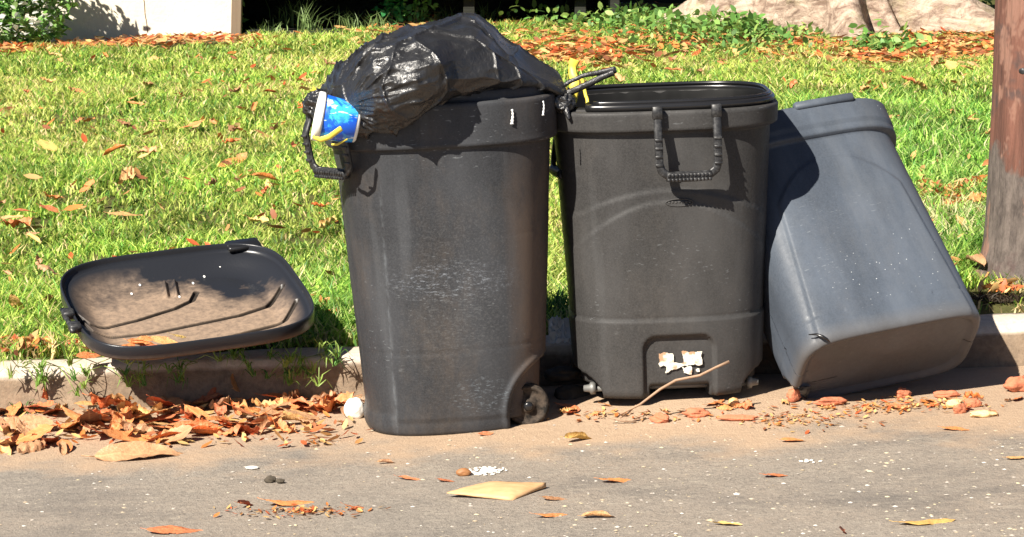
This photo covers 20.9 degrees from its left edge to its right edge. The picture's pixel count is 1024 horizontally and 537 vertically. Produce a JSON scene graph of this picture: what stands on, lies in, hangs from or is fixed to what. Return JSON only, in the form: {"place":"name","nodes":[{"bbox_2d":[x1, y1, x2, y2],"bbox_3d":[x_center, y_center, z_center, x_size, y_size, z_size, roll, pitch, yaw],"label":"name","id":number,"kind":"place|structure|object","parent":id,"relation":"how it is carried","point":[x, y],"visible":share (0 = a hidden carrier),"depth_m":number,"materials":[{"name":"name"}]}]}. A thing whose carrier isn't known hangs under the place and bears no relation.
{"place":"outdoors","nodes":[
{"label":"outdoors","id":0,"kind":"place"},
{"bbox_2d":[0,366,1023,536],"bbox_3d":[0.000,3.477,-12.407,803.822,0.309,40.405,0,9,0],"label":"road","id":1,"kind":"structure","parent":0,"point":[82,507],"depth_m":6.54,"materials":[{"name":"asphalt"}]},
{"bbox_2d":[0,440,11,455],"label":"dry leaf","id":2,"kind":"object","parent":1,"relation":"on","point":[4,448],"visible":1,"depth_m":7.05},
{"bbox_2d":[0,416,21,434],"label":"dry leaf","id":3,"kind":"object","parent":1,"relation":"on","point":[10,422],"visible":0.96,"depth_m":7.22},
{"bbox_2d":[5,402,21,416],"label":"dry leaf","id":4,"kind":"object","parent":1,"relation":"on","point":[14,409],"visible":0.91,"depth_m":7.49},
{"bbox_2d":[4,415,56,426],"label":"dry leaf","id":5,"kind":"object","parent":1,"relation":"on","point":[31,419],"visible":0.75,"depth_m":7.29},
{"bbox_2d":[16,438,46,453],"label":"dry leaf","id":6,"kind":"object","parent":1,"relation":"on","point":[30,446],"visible":0.99,"depth_m":7.04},
{"bbox_2d":[8,424,60,446],"bbox_3d":[-1.234,0.426,7.125,0.180,0.012,0.063,-19,28,9],"label":"dry leaf","id":7,"kind":"object","parent":1,"relation":"on","point":[43,429],"visible":0.88,"depth_m":7.12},
{"bbox_2d":[16,417,38,435],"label":"dry leaf","id":8,"kind":"object","parent":7,"relation":"on","point":[23,427],"visible":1,"depth_m":7.18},
{"bbox_2d":[62,406,106,428],"bbox_3d":[-1.110,0.400,7.296,0.169,0.017,0.051,24,35,16],"label":"dry leaf","id":9,"kind":"object","parent":1,"relation":"on","point":[73,415],"visible":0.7,"depth_m":7.30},
{"bbox_2d":[90,394,137,407],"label":"dry leaf","id":10,"kind":"object","parent":1,"relation":"on","point":[127,403],"visible":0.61,"depth_m":7.44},
{"bbox_2d":[82,392,130,409],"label":"dry leaf","id":11,"kind":"object","parent":10,"relation":"on","point":[102,403],"visible":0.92,"depth_m":7.43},
{"bbox_2d":[109,405,133,429],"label":"dry leaf","id":12,"kind":"object","parent":1,"relation":"on","point":[115,425],"visible":0.85,"depth_m":7.26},
{"bbox_2d":[99,428,149,440],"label":"dry leaf","id":13,"kind":"object","parent":1,"relation":"on","point":[119,435],"visible":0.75,"depth_m":7.09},
{"bbox_2d":[115,401,137,413],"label":"dry leaf","id":14,"kind":"object","parent":1,"relation":"on","point":[121,404],"visible":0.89,"depth_m":7.32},
{"bbox_2d":[81,441,183,461],"bbox_3d":[-0.938,0.458,6.924,0.269,0.024,0.093,0,23,-3],"label":"dry leaf","id":15,"kind":"object","parent":1,"relation":"on","point":[120,451],"visible":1,"depth_m":6.93,"materials":[{"name":"plant"}]},
{"bbox_2d":[120,418,146,432],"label":"dry leaf","id":16,"kind":"object","parent":1,"relation":"on","point":[134,425],"visible":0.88,"depth_m":7.21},
{"bbox_2d":[115,420,153,433],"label":"dry leaf","id":17,"kind":"object","parent":16,"relation":"on","point":[144,427],"visible":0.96,"depth_m":7.19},
{"bbox_2d":[146,394,172,407],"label":"dry leaf","id":18,"kind":"object","parent":1,"relation":"on","point":[150,400],"visible":0.77,"depth_m":7.37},
{"bbox_2d":[142,525,200,533],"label":"dry leaf","id":19,"kind":"object","parent":1,"relation":"on","point":[167,529],"visible":1,"depth_m":6.16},
{"bbox_2d":[154,394,188,414],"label":"dry leaf","id":20,"kind":"object","parent":1,"relation":"on","point":[175,401],"visible":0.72,"depth_m":7.42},
{"bbox_2d":[148,425,198,443],"bbox_3d":[-0.872,0.429,7.069,0.172,0.017,0.063,-20,28,7],"label":"dry leaf","id":21,"kind":"object","parent":1,"relation":"on","point":[184,430],"visible":0.73,"depth_m":7.07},
{"bbox_2d":[0,395,372,447],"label":"leaf crumbs","id":22,"kind":"object","parent":1,"relation":"on","point":[314,428],"visible":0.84,"depth_m":7.16,"materials":[{"name":"plant"}]},
{"bbox_2d":[133,413,177,424],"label":"dry leaf","id":23,"kind":"object","parent":22,"relation":"on","point":[163,417],"visible":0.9,"depth_m":7.31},
{"bbox_2d":[173,404,209,420],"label":"dry leaf","id":24,"kind":"object","parent":1,"relation":"on","point":[188,413],"visible":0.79,"depth_m":7.30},
{"bbox_2d":[165,419,225,432],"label":"dry leaf","id":25,"kind":"object","parent":1,"relation":"on","point":[203,424],"visible":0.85,"depth_m":7.17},
{"bbox_2d":[182,402,209,417],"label":"dry leaf","id":26,"kind":"object","parent":1,"relation":"on","point":[196,410],"visible":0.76,"depth_m":7.35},
{"bbox_2d":[195,387,223,406],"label":"dry leaf","id":27,"kind":"object","parent":1,"relation":"on","point":[212,390],"visible":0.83,"depth_m":7.50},
{"bbox_2d":[205,396,228,408],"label":"dry leaf","id":28,"kind":"object","parent":1,"relation":"on","point":[219,403],"visible":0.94,"depth_m":7.39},
{"bbox_2d":[214,399,226,415],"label":"dry leaf","id":29,"kind":"object","parent":1,"relation":"on","point":[221,409],"visible":0.98,"depth_m":7.37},
{"bbox_2d":[217,424,264,435],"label":"dry leaf","id":30,"kind":"object","parent":1,"relation":"on","point":[237,428],"visible":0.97,"depth_m":7.12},
{"bbox_2d":[254,415,281,434],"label":"dry leaf","id":31,"kind":"object","parent":1,"relation":"on","point":[265,423],"visible":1,"depth_m":7.14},
{"bbox_2d":[251,397,286,409],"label":"dry leaf","id":32,"kind":"object","parent":1,"relation":"on","point":[258,403],"visible":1,"depth_m":7.34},
{"bbox_2d":[257,401,294,424],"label":"dry leaf","id":33,"kind":"object","parent":1,"relation":"on","point":[282,405],"visible":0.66,"depth_m":7.30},
{"bbox_2d":[265,413,297,433],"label":"dry leaf","id":34,"kind":"object","parent":1,"relation":"on","point":[279,424],"visible":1,"depth_m":7.15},
{"bbox_2d":[257,497,313,505],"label":"dry leaf","id":35,"kind":"object","parent":1,"relation":"on","point":[288,503],"visible":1,"depth_m":6.35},
{"bbox_2d":[279,413,307,421],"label":"dry leaf","id":36,"kind":"object","parent":1,"relation":"on","point":[289,416],"visible":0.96,"depth_m":7.20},
{"bbox_2d":[275,396,313,411],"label":"dry leaf","id":37,"kind":"object","parent":1,"relation":"on","point":[307,403],"visible":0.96,"depth_m":7.36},
{"bbox_2d":[280,407,319,420],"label":"dry leaf","id":38,"kind":"object","parent":1,"relation":"on","point":[306,415],"visible":0.94,"depth_m":7.26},
{"bbox_2d":[310,390,337,401],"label":"dry leaf","id":39,"kind":"object","parent":1,"relation":"on","point":[323,394],"visible":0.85,"depth_m":7.43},
{"bbox_2d":[323,396,334,406],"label":"dry leaf","id":40,"kind":"object","parent":1,"relation":"on","point":[326,404],"visible":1,"depth_m":7.31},
{"bbox_2d":[304,391,354,412],"bbox_3d":[-0.476,0.357,7.333,0.147,0.045,0.061,-19,15,-21],"label":"dry leaf","id":41,"kind":"object","parent":40,"relation":"on","point":[341,398],"visible":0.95,"depth_m":7.34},
{"bbox_2d":[344,397,363,418],"bbox_3d":[-0.411,0.366,7.257,0.055,0.059,0.042,0,9,0],"label":"stone","id":42,"kind":"object","parent":1,"relation":"on","point":[353,408],"visible":0.98,"depth_m":7.24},
{"bbox_2d":[301,87,562,435],"bbox_3d":[-0.179,-0.042,7.149,0.692,0.872,0.546,-3,9,-5],"label":"trash bin","id":43,"kind":"object","parent":1,"relation":"on","point":[445,209],"visible":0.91,"depth_m":6.94,"materials":[{"name":"grey plastic"}]},
{"bbox_2d":[303,12,616,145],"bbox_3d":[-0.185,-0.481,6.979,0.758,0.313,0.491,-6,11,-33],"label":"garbage bag","id":44,"kind":"object","parent":43,"relation":"on","point":[395,82],"visible":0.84,"depth_m":6.79,"materials":[{"name":"black"}]},
{"bbox_2d":[311,91,360,142],"bbox_3d":[-0.430,-0.370,6.812,0.128,0.127,0.122,0,9,0],"label":"plastic tub","id":45,"kind":"object","parent":44,"relation":"in","point":[332,113],"visible":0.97,"depth_m":6.77,"materials":[{"name":"blue"}]},
{"bbox_2d":[469,466,507,474],"bbox_3d":[-0.059,0.478,6.589,0.098,0.007,0.090,0,9,0],"label":"white powder","id":46,"kind":"object","parent":1,"relation":"on","point":[484,470],"visible":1,"depth_m":6.58,"materials":[{"name":"stone"}]},
{"bbox_2d":[447,481,545,499],"bbox_3d":[-0.037,0.505,6.349,0.218,0.025,0.110,1,9,9],"label":"envelope","id":47,"kind":"object","parent":1,"relation":"on","point":[504,490],"visible":1,"depth_m":6.33,"materials":[{"name":"paper"}]},
{"bbox_2d":[0,313,1023,412],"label":"kerb","id":48,"kind":"structure","parent":1,"relation":"on","point":[998,341],"depth_m":7.51,"materials":[{"name":"concrete"}]},
{"bbox_2d":[0,349,54,390],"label":"runner grass","id":49,"kind":"structure","parent":48,"relation":"on","point":[37,381],"depth_m":7.46,"materials":[{"name":"green"}]},
{"bbox_2d":[5,349,87,396],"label":"runner grass","id":50,"kind":"structure","parent":48,"relation":"on","point":[74,378],"depth_m":7.46,"materials":[{"name":"green"}]},
{"bbox_2d":[73,352,99,358],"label":"dry leaf","id":51,"kind":"object","parent":48,"relation":"on","point":[87,355],"visible":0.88,"depth_m":7.48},
{"bbox_2d":[60,350,140,388],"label":"runner grass","id":52,"kind":"structure","parent":48,"relation":"on","point":[70,363],"depth_m":7.47,"materials":[{"name":"green"}]},
{"bbox_2d":[115,360,153,387],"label":"runner grass","id":53,"kind":"structure","parent":48,"relation":"on","point":[140,376],"depth_m":7.47,"materials":[{"name":"green"}]},
{"bbox_2d":[60,237,313,359],"bbox_3d":[-0.894,0.097,7.524,0.662,0.095,0.608,-8,26,-19],"label":"bin lid","id":54,"kind":"object","parent":48,"relation":"on","point":[238,293],"visible":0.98,"depth_m":7.58,"materials":[{"name":"plastic"}]},
{"bbox_2d":[146,335,177,343],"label":"dry leaf","id":55,"kind":"object","parent":54,"relation":"on","point":[161,340],"visible":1,"depth_m":7.28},
{"bbox_2d":[156,351,232,388],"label":"runner grass","id":56,"kind":"structure","parent":48,"relation":"on","point":[180,376],"depth_m":7.43,"materials":[{"name":"green"}]},
{"bbox_2d":[223,348,255,376],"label":"runner grass","id":57,"kind":"structure","parent":48,"relation":"on","point":[234,354],"depth_m":7.44,"materials":[{"name":"green"}]},
{"bbox_2d":[265,346,305,385],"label":"runner grass","id":58,"kind":"structure","parent":48,"relation":"on","point":[285,363],"depth_m":7.45,"materials":[{"name":"green"}]},
{"bbox_2d":[259,347,321,383],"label":"runner grass","id":59,"kind":"structure","parent":48,"relation":"on","point":[308,372],"depth_m":7.46,"materials":[{"name":"green"}]},
{"bbox_2d":[278,338,348,386],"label":"runner grass","id":60,"kind":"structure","parent":48,"relation":"on","point":[335,355],"depth_m":7.44,"materials":[{"name":"green"}]},
{"bbox_2d":[0,421,1023,536],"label":"grit","id":61,"kind":"object","parent":1,"relation":"on","point":[25,502],"visible":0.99,"depth_m":6.28,"materials":[{"name":"gravel"}]},
{"bbox_2d":[554,384,589,399],"bbox_3d":[0.158,0.335,7.315,0.094,0.064,0.086,-6,11,-32],"label":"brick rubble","id":62,"kind":"object","parent":1,"relation":"on","point":[569,392],"visible":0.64,"depth_m":7.29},
{"bbox_2d":[560,432,591,438],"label":"dry leaf","id":63,"kind":"object","parent":1,"relation":"on","point":[580,435],"visible":1,"depth_m":6.86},
{"bbox_2d":[577,510,614,516],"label":"dry leaf","id":64,"kind":"object","parent":1,"relation":"on","point":[599,513],"visible":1,"depth_m":6.09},
{"bbox_2d":[213,396,1004,518],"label":"straw crumbs","id":65,"kind":"object","parent":1,"relation":"on","point":[311,509],"visible":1,"depth_m":6.99,"materials":[{"name":"plant"}]},
{"bbox_2d":[649,412,668,422],"bbox_3d":[0.370,0.376,6.990,0.054,0.030,0.027,5,10,28],"label":"wood chip","id":66,"kind":"object","parent":1,"relation":"on","point":[659,417],"visible":1,"depth_m":6.98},
{"bbox_2d":[554,81,777,398],"bbox_3d":[0.395,-0.077,7.223,0.598,0.769,0.555,-2,9,-1],"label":"trash bin","id":67,"kind":"object","parent":1,"relation":"on","point":[662,186],"visible":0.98,"depth_m":7.04,"materials":[{"name":"grey plastic"}]},
{"bbox_2d":[608,360,729,422],"bbox_3d":[0.394,0.309,6.984,0.305,0.158,0.016,0,9,-2],"label":"twig","id":68,"kind":"object","parent":1,"relation":"on","point":[670,383],"visible":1,"depth_m":6.98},
{"bbox_2d":[681,407,710,417],"bbox_3d":[0.465,0.365,7.013,0.076,0.029,0.027,-1,9,-6],"label":"wood chip","id":69,"kind":"object","parent":1,"relation":"on","point":[698,412],"visible":1,"depth_m":7.00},
{"bbox_2d":[716,414,757,420],"bbox_3d":[0.563,0.375,6.967,0.105,0.020,0.022,0,9,3],"label":"wood chip","id":70,"kind":"object","parent":1,"relation":"on","point":[740,417],"visible":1,"depth_m":6.96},
{"bbox_2d":[786,388,800,402],"bbox_3d":[0.722,0.325,7.137,0.035,0.036,0.054,7,11,38],"label":"wood chip","id":71,"kind":"object","parent":1,"relation":"on","point":[793,395],"visible":1,"depth_m":7.12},
{"bbox_2d":[813,397,846,405],"bbox_3d":[0.809,0.340,7.095,0.093,0.027,0.026,-3,9,-17],"label":"wood chip","id":72,"kind":"object","parent":1,"relation":"on","point":[824,401],"visible":1,"depth_m":7.08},
{"bbox_2d":[763,93,979,398],"bbox_3d":[0.855,-0.046,7.311,0.514,0.423,0.710,-11,55,-16],"label":"trash bin","id":73,"kind":"object","parent":1,"relation":"on","point":[865,288],"visible":0.86,"depth_m":7.14,"materials":[{"name":"grey plastic"}]},
{"bbox_2d":[895,387,911,397],"bbox_3d":[1.011,0.321,7.176,0.046,0.031,0.027,-3,9,-17],"label":"wood chip","id":74,"kind":"object","parent":1,"relation":"on","point":[901,392],"visible":1,"depth_m":7.17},
{"bbox_2d":[889,518,954,524],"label":"dry leaf","id":75,"kind":"object","parent":1,"relation":"on","point":[935,521],"visible":1,"depth_m":5.90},
{"bbox_2d":[933,390,961,397],"bbox_3d":[1.121,0.324,7.162,0.074,0.022,0.023,0,9,0],"label":"wood chip","id":76,"kind":"object","parent":1,"relation":"on","point":[949,393],"visible":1,"depth_m":7.15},
{"bbox_2d":[945,399,962,407],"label":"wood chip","id":77,"kind":"object","parent":1,"relation":"on","point":[953,402],"visible":0.76,"depth_m":7.03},
{"bbox_2d":[953,403,966,413],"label":"wood chip","id":78,"kind":"object","parent":1,"relation":"on","point":[959,408],"visible":1,"depth_m":6.96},
{"bbox_2d":[964,398,981,407],"bbox_3d":[1.165,0.341,7.034,0.048,0.029,0.028,-2,9,-11],"label":"wood chip","id":79,"kind":"object","parent":1,"relation":"on","point":[974,402],"visible":1,"depth_m":7.03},
{"bbox_2d":[970,410,997,417],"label":"leaf","id":80,"kind":"object","parent":1,"relation":"on","point":[982,413],"visible":1,"depth_m":6.91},
{"bbox_2d":[1003,375,1023,391],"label":"wood chip","id":81,"kind":"object","parent":1,"relation":"on","point":[1013,384],"visible":1,"depth_m":7.18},
{"label":"dry leaf","id":82,"kind":"object","parent":1,"relation":"on","visible":0},
{"bbox_2d":[77,409,101,422],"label":"dry leaf","id":83,"kind":"object","parent":82,"relation":"on","point":[89,416],"visible":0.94,"depth_m":7.24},
{"bbox_2d":[0,0,1023,360],"bbox_3d":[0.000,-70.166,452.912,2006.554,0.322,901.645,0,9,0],"label":"lawn ground","id":84,"kind":"structure","parent":0,"point":[1006,306],"depth_m":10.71,"materials":[{"name":"plant"}]},
{"bbox_2d":[8,291,24,310],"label":"dry leaf","id":85,"kind":"object","parent":84,"relation":"on","point":[14,299],"visible":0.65,"depth_m":8.27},
{"bbox_2d":[0,216,33,227],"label":"dry leaf","id":86,"kind":"object","parent":84,"relation":"on","point":[16,222],"visible":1,"depth_m":10.07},
{"bbox_2d":[0,0,79,43],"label":"leafy shrub","id":87,"kind":"object","parent":84,"relation":"on","point":[14,12],"visible":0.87,"depth_m":18.67,"materials":[{"name":"green plant"}]},
{"bbox_2d":[37,139,56,150],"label":"dry leaf","id":88,"kind":"object","parent":84,"relation":"on","point":[48,145],"visible":1,"depth_m":12.33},
{"bbox_2d":[0,0,231,43],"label":"garden wall","id":89,"kind":"structure","parent":84,"relation":"on","point":[108,19],"depth_m":19.47,"materials":[{"name":"paint"}]},
{"bbox_2d":[102,144,130,155],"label":"dry leaf","id":90,"kind":"object","parent":84,"relation":"on","point":[111,149],"visible":0.96,"depth_m":12.06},
{"bbox_2d":[119,166,135,180],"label":"dry leaf","id":91,"kind":"object","parent":84,"relation":"on","point":[127,173],"visible":1,"depth_m":11.11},
{"bbox_2d":[136,146,159,154],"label":"dry leaf","id":92,"kind":"object","parent":84,"relation":"on","point":[146,149],"visible":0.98,"depth_m":12.09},
{"bbox_2d":[231,0,242,39],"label":"wooden post","id":93,"kind":"object","parent":84,"relation":"on","point":[236,16],"depth_m":19.18,"materials":[{"name":"brown wood"}]},
{"bbox_2d":[252,19,287,33],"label":"tall weed","id":94,"kind":"object","parent":84,"relation":"on","point":[277,28],"visible":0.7,"depth_m":19.40,"materials":[{"name":"green plant"}]},
{"bbox_2d":[265,0,314,27],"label":"tall weed","id":95,"kind":"object","parent":84,"relation":"on","point":[291,22],"visible":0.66,"depth_m":19.92,"materials":[{"name":"green plant"}]},
{"bbox_2d":[286,0,334,30],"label":"tall weed","id":96,"kind":"object","parent":84,"relation":"on","point":[303,24],"visible":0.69,"depth_m":19.52,"materials":[{"name":"green plant"}]},
{"bbox_2d":[318,215,335,228],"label":"dry leaf","id":97,"kind":"object","parent":84,"relation":"on","point":[322,223],"visible":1,"depth_m":9.73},
{"bbox_2d":[314,281,352,317],"bbox_3d":[-0.499,0.088,8.043,0.360,0.122,0.392,-5,10,-28],"label":"grass tuft","id":98,"kind":"object","parent":84,"relation":"on","point":[329,301],"visible":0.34,"depth_m":8.05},
{"bbox_2d":[326,7,375,28],"bbox_3d":[-1.123,-1.777,19.667,0.426,0.192,0.361,0,9,0],"label":"tall weed","id":99,"kind":"object","parent":84,"relation":"on","point":[347,21],"visible":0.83,"depth_m":19.66,"materials":[{"name":"green plant"}]},
{"bbox_2d":[357,10,399,29],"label":"tall weed","id":100,"kind":"object","parent":84,"relation":"on","point":[377,20],"visible":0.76,"depth_m":19.46,"materials":[{"name":"green plant"}]},
{"bbox_2d":[366,0,408,25],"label":"broad leaf weed","id":101,"kind":"object","parent":84,"relation":"on","point":[396,8],"visible":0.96,"depth_m":19.71,"materials":[{"name":"green plant"}]},
{"bbox_2d":[391,0,437,24],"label":"broad leaf weed","id":102,"kind":"object","parent":84,"relation":"on","point":[415,8],"visible":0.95,"depth_m":19.73,"materials":[{"name":"green plant"}]},
{"bbox_2d":[242,0,619,34],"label":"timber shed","id":103,"kind":"structure","parent":84,"relation":"on","point":[254,11],"depth_m":20.71,"materials":[{"name":"wood"}]},
{"bbox_2d":[422,3,460,22],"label":"tall weed","id":104,"kind":"object","parent":84,"relation":"on","point":[442,13],"visible":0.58,"depth_m":19.96,"materials":[{"name":"green plant"}]},
{"bbox_2d":[475,1,515,21],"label":"tall weed","id":105,"kind":"object","parent":84,"relation":"on","point":[483,13],"visible":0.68,"depth_m":20.00,"materials":[{"name":"green plant"}]},
{"bbox_2d":[0,1,993,72],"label":"leaf litter","id":106,"kind":"object","parent":84,"relation":"on","point":[949,44],"visible":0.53,"depth_m":16.99,"materials":[{"name":"plant"}]},
{"bbox_2d":[0,27,993,316],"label":"lawn leaf bits","id":107,"kind":"object","parent":84,"relation":"on","point":[140,175],"visible":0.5,"depth_m":13.24,"materials":[{"name":"plant"}]},
{"bbox_2d":[0,173,1023,355],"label":"dead grass litter","id":108,"kind":"object","parent":84,"relation":"on","point":[1002,285],"visible":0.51,"depth_m":7.91,"materials":[{"name":"plant"}]},
{"bbox_2d":[546,281,568,317],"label":"grass tuft","id":109,"kind":"object","parent":84,"relation":"on","point":[563,298],"visible":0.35,"depth_m":7.86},
{"bbox_2d":[620,0,686,2],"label":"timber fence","id":110,"kind":"object","parent":84,"relation":"on","point":[651,1],"depth_m":22.12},
{"bbox_2d":[497,0,994,58],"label":"ground cover","id":111,"kind":"object","parent":84,"relation":"on","point":[748,25],"visible":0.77,"depth_m":17.20,"materials":[{"name":"green plant"}]},
{"bbox_2d":[657,0,994,43],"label":"fig tree","id":112,"kind":"object","parent":84,"relation":"on","point":[834,17],"visible":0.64,"depth_m":17.83,"materials":[{"name":"beige plant"}]},
{"bbox_2d":[966,253,985,266],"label":"dry leaf","id":113,"kind":"object","parent":84,"relation":"on","point":[980,259],"visible":1,"depth_m":8.21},
{"bbox_2d":[972,0,1023,288],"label":"utility pole","id":114,"kind":"object","parent":84,"relation":"on","point":[1002,250],"visible":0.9,"depth_m":8.10,"materials":[{"name":"brown wood"}]},
{"bbox_2d":[548,316,570,344],"bbox_3d":[0.130,0.166,7.478,0.065,0.077,0.041,0,9,0],"label":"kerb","id":115,"kind":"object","parent":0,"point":[559,330],"visible":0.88,"depth_m":7.48,"materials":[{"name":"concrete"}]},
{"bbox_2d":[969,289,1023,303],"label":"fibre clump","id":116,"kind":"object","parent":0,"point":[1000,297],"visible":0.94,"depth_m":7.85,"materials":[{"name":"brown plant"}]},
{"label":"dry leaf","id":117,"kind":"object","parent":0,"visible":0},
{"bbox_2d":[28,400,56,406],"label":"dry leaf","id":118,"kind":"object","parent":117,"relation":"on","point":[48,403],"visible":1,"depth_m":7.48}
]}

